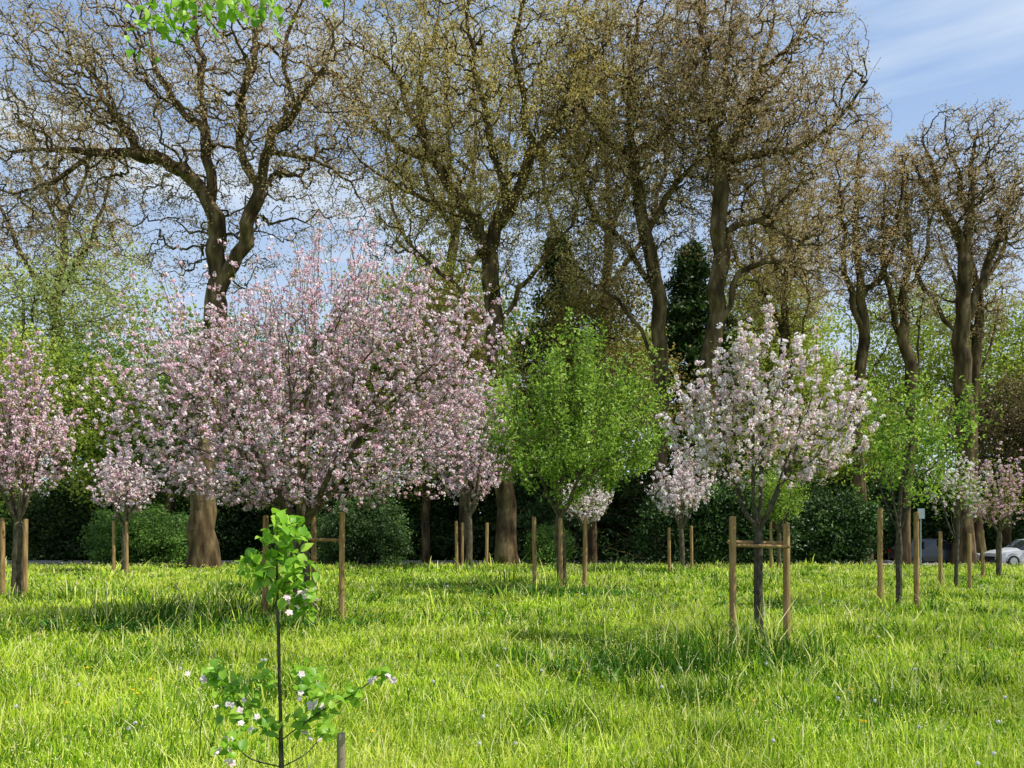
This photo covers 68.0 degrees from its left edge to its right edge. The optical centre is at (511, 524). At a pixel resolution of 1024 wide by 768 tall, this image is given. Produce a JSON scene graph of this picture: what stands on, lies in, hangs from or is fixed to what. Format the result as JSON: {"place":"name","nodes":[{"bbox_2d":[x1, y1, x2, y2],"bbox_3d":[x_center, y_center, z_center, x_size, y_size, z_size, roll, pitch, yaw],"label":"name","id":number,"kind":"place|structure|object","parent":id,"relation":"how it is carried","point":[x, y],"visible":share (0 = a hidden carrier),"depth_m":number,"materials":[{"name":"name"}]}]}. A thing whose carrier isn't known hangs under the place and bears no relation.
{"place":"outdoors","nodes":[
{"label":"outdoors","id":0,"kind":"place"},
{"bbox_2d":[0,534,1023,767],"bbox_3d":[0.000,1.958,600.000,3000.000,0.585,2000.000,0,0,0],"label":"ground","id":1,"kind":"structure","parent":0,"point":[640,697],"depth_m":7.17,"materials":[{"name":"green plant"}]},
{"bbox_2d":[0,518,27,594],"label":"tree stakes","id":2,"kind":"object","parent":1,"relation":"on","point":[25,556],"visible":0.91,"depth_m":17.16,"materials":[{"name":"brown wood"}]},
{"bbox_2d":[0,482,54,559],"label":"shrub","id":3,"kind":"object","parent":1,"relation":"on","point":[7,541],"visible":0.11,"depth_m":46.03,"materials":[{"name":"green plant"}]},
{"bbox_2d":[0,329,84,595],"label":"apple tree","id":4,"kind":"object","parent":1,"relation":"on","point":[11,462],"visible":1,"depth_m":17.25,"materials":[{"name":"pink plant"}]},
{"bbox_2d":[0,82,155,557],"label":"plane tree","id":5,"kind":"object","parent":1,"relation":"on","point":[40,257],"visible":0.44,"depth_m":51.59,"materials":[{"name":"brown plant"}]},
{"bbox_2d":[0,474,179,562],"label":"shrub","id":6,"kind":"object","parent":1,"relation":"on","point":[53,532],"visible":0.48,"depth_m":44.89,"materials":[{"name":"green plant"}]},
{"bbox_2d":[0,318,186,514],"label":"lime tree","id":7,"kind":"object","parent":1,"relation":"on","point":[81,438],"visible":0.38,"depth_m":39.15,"materials":[{"name":"green plant"}]},
{"bbox_2d":[0,209,198,490],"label":"lime tree","id":8,"kind":"object","parent":1,"relation":"on","point":[69,317],"visible":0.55,"depth_m":47.35,"materials":[{"name":"green plant"}]},
{"bbox_2d":[112,521,128,572],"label":"tree stakes","id":9,"kind":"object","parent":1,"relation":"on","point":[114,546],"visible":0.88,"depth_m":26.16,"materials":[{"name":"brown wood"}]},
{"bbox_2d":[84,433,164,571],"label":"apple tree","id":10,"kind":"object","parent":1,"relation":"on","point":[114,486],"visible":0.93,"depth_m":26.07,"materials":[{"name":"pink plant"}]},
{"bbox_2d":[77,503,189,565],"bbox_3d":[-15.895,0.781,32.919,5.886,3.470,3.693,0,0,0],"label":"clipped bush","id":11,"kind":"object","parent":1,"relation":"on","point":[145,544],"visible":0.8,"depth_m":32.31,"materials":[{"name":"green plant"}]},
{"bbox_2d":[20,324,284,563],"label":"lime tree","id":12,"kind":"object","parent":1,"relation":"on","point":[172,504],"visible":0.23,"depth_m":40.72,"materials":[{"name":"green plant"}]},
{"bbox_2d":[81,300,291,488],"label":"lime tree","id":13,"kind":"object","parent":1,"relation":"on","point":[168,331],"visible":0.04,"depth_m":48.67,"materials":[{"name":"green plant"}]},
{"bbox_2d":[0,0,401,568],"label":"plane tree","id":14,"kind":"object","parent":1,"relation":"on","point":[203,544],"visible":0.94,"depth_m":29.59,"materials":[{"name":"brown plant"}]},
{"bbox_2d":[139,468,283,559],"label":"shrub","id":15,"kind":"object","parent":1,"relation":"on","point":[235,528],"visible":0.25,"depth_m":45.63,"materials":[{"name":"green plant"}]},
{"bbox_2d":[124,0,341,64],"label":"maple tree","id":16,"kind":"object","parent":1,"relation":"on","point":[232,14],"visible":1,"depth_m":5.01,"materials":[{"name":"green plant"}]},
{"bbox_2d":[43,205,528,617],"bbox_3d":[-3.627,-1.766,12.931,7.820,7.055,5.785,0,0,0],"label":"apple tree","id":17,"kind":"object","parent":1,"relation":"on","point":[260,472],"visible":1,"depth_m":12.54,"materials":[{"name":"pink plant"}]},
{"bbox_2d":[185,508,398,767],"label":"pear sapling","id":18,"kind":"object","parent":1,"relation":"on","point":[265,574],"visible":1,"depth_m":3.38,"materials":[{"name":"green plant"}]},
{"bbox_2d":[262,512,344,620],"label":"tree stakes","id":19,"kind":"object","parent":1,"relation":"on","point":[340,539],"visible":0.51,"depth_m":13.13,"materials":[{"name":"brown wood"}]},
{"bbox_2d":[268,510,345,564],"bbox_3d":[-9.361,0.923,35.061,3.946,3.541,3.293,0,0,0],"label":"clipped bush","id":20,"kind":"object","parent":1,"relation":"on","point":[319,556],"visible":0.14,"depth_m":34.45,"materials":[{"name":"green plant"}]},
{"bbox_2d":[249,475,416,555],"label":"shrub","id":21,"kind":"object","parent":1,"relation":"on","point":[269,508],"visible":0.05,"depth_m":45.52,"materials":[{"name":"green plant"}]},
{"bbox_2d":[228,302,443,512],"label":"beech tree","id":22,"kind":"object","parent":1,"relation":"on","point":[312,447],"visible":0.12,"depth_m":45.75,"materials":[{"name":"plant"}]},
{"bbox_2d":[337,732,345,767],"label":"wooden post","id":23,"kind":"object","parent":1,"relation":"on","point":[341,756],"visible":1,"depth_m":3.44,"materials":[{"name":"brown wood"}]},
{"bbox_2d":[316,491,416,565],"bbox_3d":[-6.214,0.545,32.042,4.403,3.958,3.443,0,0,0],"label":"clipped bush","id":24,"kind":"object","parent":1,"relation":"on","point":[367,540],"visible":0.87,"depth_m":31.38,"materials":[{"name":"green plant"}]},
{"bbox_2d":[301,231,522,563],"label":"blossoming tree","id":25,"kind":"object","parent":1,"relation":"on","point":[425,514],"visible":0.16,"depth_m":43.12,"materials":[{"name":"pink plant"}]},
{"bbox_2d":[367,15,529,555],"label":"plane tree","id":26,"kind":"object","parent":1,"relation":"on","point":[451,235],"visible":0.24,"depth_m":50.59,"materials":[{"name":"brown plant"}]},
{"bbox_2d":[375,457,521,559],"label":"shrub","id":27,"kind":"object","parent":1,"relation":"on","point":[443,516],"visible":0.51,"depth_m":45.58,"materials":[{"name":"green plant"}]},
{"bbox_2d":[385,232,535,564],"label":"beech tree","id":28,"kind":"object","parent":1,"relation":"on","point":[462,514],"visible":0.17,"depth_m":40.38,"materials":[{"name":"plant"}]},
{"bbox_2d":[415,370,517,566],"bbox_3d":[-1.687,-2.025,28.326,4.034,7.576,3.754,0,0,0],"label":"apple tree","id":29,"kind":"object","parent":1,"relation":"on","point":[469,465],"visible":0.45,"depth_m":27.92,"materials":[{"name":"pink plant"}]},
{"bbox_2d":[455,521,488,568],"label":"tree stakes","id":30,"kind":"object","parent":1,"relation":"on","point":[462,541],"visible":0.94,"depth_m":28.16,"materials":[{"name":"brown wood"}]},
{"bbox_2d":[292,0,652,564],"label":"plane tree","id":31,"kind":"object","parent":1,"relation":"on","point":[505,551],"visible":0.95,"depth_m":34.19,"materials":[{"name":"brown plant"}]},
{"bbox_2d":[7,560,1002,562],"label":"kerb","id":32,"kind":"structure","parent":1,"relation":"on","point":[227,561],"depth_m":44.52,"materials":[{"name":"concrete"}]},
{"bbox_2d":[0,281,1021,547],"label":"distant woodland","id":33,"kind":"object","parent":1,"relation":"on","point":[922,405],"visible":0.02,"depth_m":69.84,"materials":[{"name":"green plant"}]},
{"bbox_2d":[17,585,1020,681],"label":"meadow weeds","id":34,"kind":"object","parent":1,"relation":"on","point":[720,596],"visible":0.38,"depth_m":12.17,"materials":[{"name":"green plant"}]},
{"bbox_2d":[414,256,674,461],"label":"lime tree","id":35,"kind":"object","parent":1,"relation":"on","point":[515,313],"visible":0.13,"depth_m":51.04,"materials":[{"name":"green plant"}]},
{"bbox_2d":[522,521,578,565],"bbox_3d":[1.752,1.234,35.547,2.744,2.821,2.887,0,0,0],"label":"clipped bush","id":36,"kind":"object","parent":1,"relation":"on","point":[546,547],"visible":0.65,"depth_m":34.91,"materials":[{"name":"green plant"}]},
{"bbox_2d":[472,461,628,559],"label":"shrub","id":37,"kind":"object","parent":1,"relation":"on","point":[600,524],"visible":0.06,"depth_m":45.91,"materials":[{"name":"green plant"}]},
{"bbox_2d":[532,517,586,587],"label":"tree stakes","id":38,"kind":"object","parent":1,"relation":"on","point":[534,565],"visible":0.94,"depth_m":19.24,"materials":[{"name":"brown wood"}]},
{"bbox_2d":[472,230,648,564],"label":"yew tree","id":39,"kind":"object","parent":1,"relation":"on","point":[544,509],"visible":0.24,"depth_m":42.09,"materials":[{"name":"green plant"}]},
{"bbox_2d":[449,307,675,587],"bbox_3d":[1.446,-1.903,19.329,5.222,7.314,5.476,0,0,44],"label":"apple tree","id":40,"kind":"object","parent":1,"relation":"on","point":[567,438],"visible":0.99,"depth_m":18.93,"materials":[{"name":"green plant"}]},
{"bbox_2d":[562,475,613,558],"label":"apple tree","id":41,"kind":"object","parent":1,"relation":"on","point":[596,512],"visible":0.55,"depth_m":29.76,"materials":[{"name":"white plant"}]},
{"bbox_2d":[507,221,699,564],"bbox_3d":[4.563,-6.540,39.643,12.499,17.794,8.636,0,0,0],"label":"beech tree","id":42,"kind":"object","parent":1,"relation":"on","point":[592,529],"visible":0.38,"depth_m":39.02,"materials":[{"name":"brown plant"}]},
{"bbox_2d":[519,2,699,556],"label":"plane tree","id":43,"kind":"object","parent":1,"relation":"on","point":[638,245],"visible":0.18,"depth_m":49.69,"materials":[{"name":"brown plant"}]},
{"bbox_2d":[523,0,763,560],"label":"plane tree","id":44,"kind":"object","parent":1,"relation":"on","point":[631,152],"visible":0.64,"depth_m":35.48,"materials":[{"name":"brown plant"}]},
{"bbox_2d":[597,463,745,559],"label":"shrub","id":45,"kind":"object","parent":1,"relation":"on","point":[637,499],"visible":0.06,"depth_m":46.24,"materials":[{"name":"green plant"}]},
{"bbox_2d":[668,526,692,569],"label":"tree stakes","id":46,"kind":"object","parent":1,"relation":"on","point":[669,546],"visible":0.92,"depth_m":26.95,"materials":[{"name":"brown wood"}]},
{"bbox_2d":[640,440,722,569],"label":"apple tree","id":47,"kind":"object","parent":1,"relation":"on","point":[680,478],"visible":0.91,"depth_m":26.86,"materials":[{"name":"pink plant"}]},
{"bbox_2d":[627,473,741,565],"bbox_3d":[7.501,0.288,32.937,5.094,5.114,2.940,0,0,0],"label":"shrub","id":48,"kind":"object","parent":1,"relation":"on","point":[701,520],"visible":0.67,"depth_m":32.42,"materials":[{"name":"green plant"}]},
{"bbox_2d":[597,235,803,564],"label":"yew tree","id":49,"kind":"object","parent":1,"relation":"on","point":[688,315],"visible":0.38,"depth_m":43.26,"materials":[{"name":"green plant"}]},
{"bbox_2d":[695,329,777,556],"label":"yew tree","id":50,"kind":"object","parent":1,"relation":"on","point":[730,366],"visible":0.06,"depth_m":46.40,"materials":[{"name":"green plant"}]},
{"bbox_2d":[728,516,790,645],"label":"tree stakes","id":51,"kind":"object","parent":1,"relation":"on","point":[734,543],"visible":0.92,"depth_m":10.29,"materials":[{"name":"brown wood"}]},
{"bbox_2d":[626,0,894,564],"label":"plane tree","id":52,"kind":"object","parent":1,"relation":"on","point":[720,230],"visible":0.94,"depth_m":33.37,"materials":[{"name":"brown plant"}]},
{"bbox_2d":[712,476,812,564],"bbox_3d":[10.599,0.308,32.693,4.733,4.952,3.219,0,0,0],"label":"shrub","id":53,"kind":"object","parent":1,"relation":"on","point":[744,555],"visible":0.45,"depth_m":32.24,"materials":[{"name":"green plant"}]},
{"bbox_2d":[695,94,844,475],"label":"plane tree","id":54,"kind":"object","parent":1,"relation":"on","point":[736,256],"visible":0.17,"depth_m":51.38,"materials":[{"name":"brown plant"}]},
{"bbox_2d":[655,295,885,637],"bbox_3d":[3.549,-0.677,10.504,2.823,4.830,2.788,0,0,31],"label":"apple tree","id":55,"kind":"object","parent":1,"relation":"on","point":[766,449],"visible":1,"depth_m":10.21,"materials":[{"name":"white plant"}]},
{"bbox_2d":[724,171,826,507],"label":"plane tree","id":56,"kind":"object","parent":1,"relation":"on","point":[784,328],"visible":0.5,"depth_m":42.78,"materials":[{"name":"brown plant"}]},
{"bbox_2d":[745,461,811,567],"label":"apple tree","id":57,"kind":"object","parent":1,"relation":"on","point":[789,505],"visible":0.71,"depth_m":28.77,"materials":[{"name":"green plant"}]},
{"bbox_2d":[769,522,787,567],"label":"tree stakes","id":58,"kind":"object","parent":1,"relation":"on","point":[770,539],"visible":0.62,"depth_m":28.95,"materials":[{"name":"brown wood"}]},
{"bbox_2d":[724,469,846,550],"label":"shrub","id":59,"kind":"object","parent":1,"relation":"on","point":[812,489],"visible":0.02,"depth_m":46.97,"materials":[{"name":"green plant"}]},
{"bbox_2d":[724,262,904,493],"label":"lime tree","id":60,"kind":"object","parent":1,"relation":"on","point":[806,391],"visible":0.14,"depth_m":48.67,"materials":[{"name":"green plant"}]},
{"bbox_2d":[767,484,896,564],"bbox_3d":[14.360,0.731,34.916,6.084,5.226,3.376,0,0,0],"label":"shrub","id":61,"kind":"object","parent":1,"relation":"on","point":[844,536],"visible":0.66,"depth_m":34.43,"materials":[{"name":"green plant"}]},
{"bbox_2d":[804,108,917,564],"bbox_3d":[17.806,-9.482,39.017,5.909,23.755,4.388,0,0,0],"label":"plane tree","id":62,"kind":"object","parent":1,"relation":"on","point":[860,314],"visible":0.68,"depth_m":38.71,"materials":[{"name":"brown plant"}]},
{"bbox_2d":[775,273,955,503],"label":"lime tree","id":63,"kind":"object","parent":1,"relation":"on","point":[872,360],"visible":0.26,"depth_m":55.13,"materials":[{"name":"green plant"}]},
{"bbox_2d":[815,467,952,559],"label":"shrub","id":64,"kind":"object","parent":1,"relation":"on","point":[889,536],"visible":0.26,"depth_m":48.65,"materials":[{"name":"green plant"}]},
{"bbox_2d":[841,143,953,564],"bbox_3d":[19.997,-8.780,39.459,5.651,22.298,4.471,0,0,0],"label":"plane tree","id":65,"kind":"object","parent":1,"relation":"on","point":[901,328],"visible":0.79,"depth_m":39.15,"materials":[{"name":"brown plant"}]},
{"bbox_2d":[877,508,918,609],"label":"tree stakes","id":66,"kind":"object","parent":1,"relation":"on","point":[880,549],"visible":0.91,"depth_m":14.96,"materials":[{"name":"brown wood"}]},
{"bbox_2d":[835,364,1007,604],"bbox_3d":[8.029,-0.730,15.038,3.088,4.966,2.571,0,0,0],"label":"apple tree","id":67,"kind":"object","parent":1,"relation":"on","point":[897,459],"visible":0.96,"depth_m":14.95,"materials":[{"name":"green plant"}]},
{"bbox_2d":[918,508,924,564],"bbox_3d":[20.200,0.775,37.486,0.340,3.150,0.097,0,0,0],"label":"road sign","id":68,"kind":"object","parent":1,"relation":"on","point":[921,511],"visible":0.7,"depth_m":37.44,"materials":[{"name":"white metal"}]},
{"bbox_2d":[873,93,1023,564],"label":"plane tree","id":69,"kind":"object","parent":1,"relation":"on","point":[966,300],"visible":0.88,"depth_m":39.67,"materials":[{"name":"brown plant"}]},
{"bbox_2d":[880,266,1023,485],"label":"lime tree","id":70,"kind":"object","parent":1,"relation":"on","point":[1009,364],"visible":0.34,"depth_m":51.26,"materials":[{"name":"green plant"}]},
{"bbox_2d":[938,531,971,588],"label":"tree stakes","id":71,"kind":"object","parent":1,"relation":"on","point":[969,557],"visible":0.94,"depth_m":19.27,"materials":[{"name":"brown wood"}]},
{"bbox_2d":[893,461,1023,550],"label":"shrub","id":72,"kind":"object","parent":1,"relation":"on","point":[1017,531],"visible":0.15,"depth_m":48.59,"materials":[{"name":"green plant"}]},
{"bbox_2d":[920,451,1000,587],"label":"apple tree","id":73,"kind":"object","parent":1,"relation":"on","point":[956,482],"visible":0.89,"depth_m":19.26,"materials":[{"name":"white plant"}]},
{"bbox_2d":[916,153,1023,564],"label":"plane tree","id":74,"kind":"object","parent":1,"relation":"on","point":[977,334],"visible":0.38,"depth_m":42.77,"materials":[{"name":"brown plant"}]},
{"bbox_2d":[929,364,1023,547],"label":"beech tree","id":75,"kind":"object","parent":1,"relation":"on","point":[1006,434],"visible":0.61,"depth_m":45.59,"materials":[{"name":"brown plant"}]},
{"bbox_2d":[981,530,984,576],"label":"tree stakes","id":76,"kind":"object","parent":1,"relation":"on","point":[982,556],"visible":0.92,"depth_m":23.96,"materials":[{"name":"brown wood"}]},
{"bbox_2d":[948,441,1023,575],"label":"apple tree","id":77,"kind":"object","parent":1,"relation":"on","point":[999,491],"visible":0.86,"depth_m":23.94,"materials":[{"name":"pink plant"}]},
{"bbox_2d":[0,0,1023,512],"label":"sky","id":78,"kind":"structure","parent":0,"point":[929,52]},
{"bbox_2d":[7,563,1023,565],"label":"road","id":79,"kind":"structure","parent":0,"point":[927,564],"depth_m":43.91,"materials":[{"name":"grey asphalt"}]},
{"bbox_2d":[888,539,979,565],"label":"parked car","id":80,"kind":"object","parent":79,"relation":"on","point":[929,550],"visible":0.34,"depth_m":40.37,"materials":[{"name":"paint"}]},
{"bbox_2d":[985,539,1023,564],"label":"parked car","id":81,"kind":"object","parent":79,"relation":"on","point":[1013,551],"visible":0.71,"depth_m":40.37,"materials":[{"name":"silver paint"}]},
{"bbox_2d":[13,571,1019,767],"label":"dandelions","id":82,"kind":"object","parent":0,"point":[515,743],"visible":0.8,"depth_m":6.58,"materials":[{"name":"yellow plant"}]}
]}

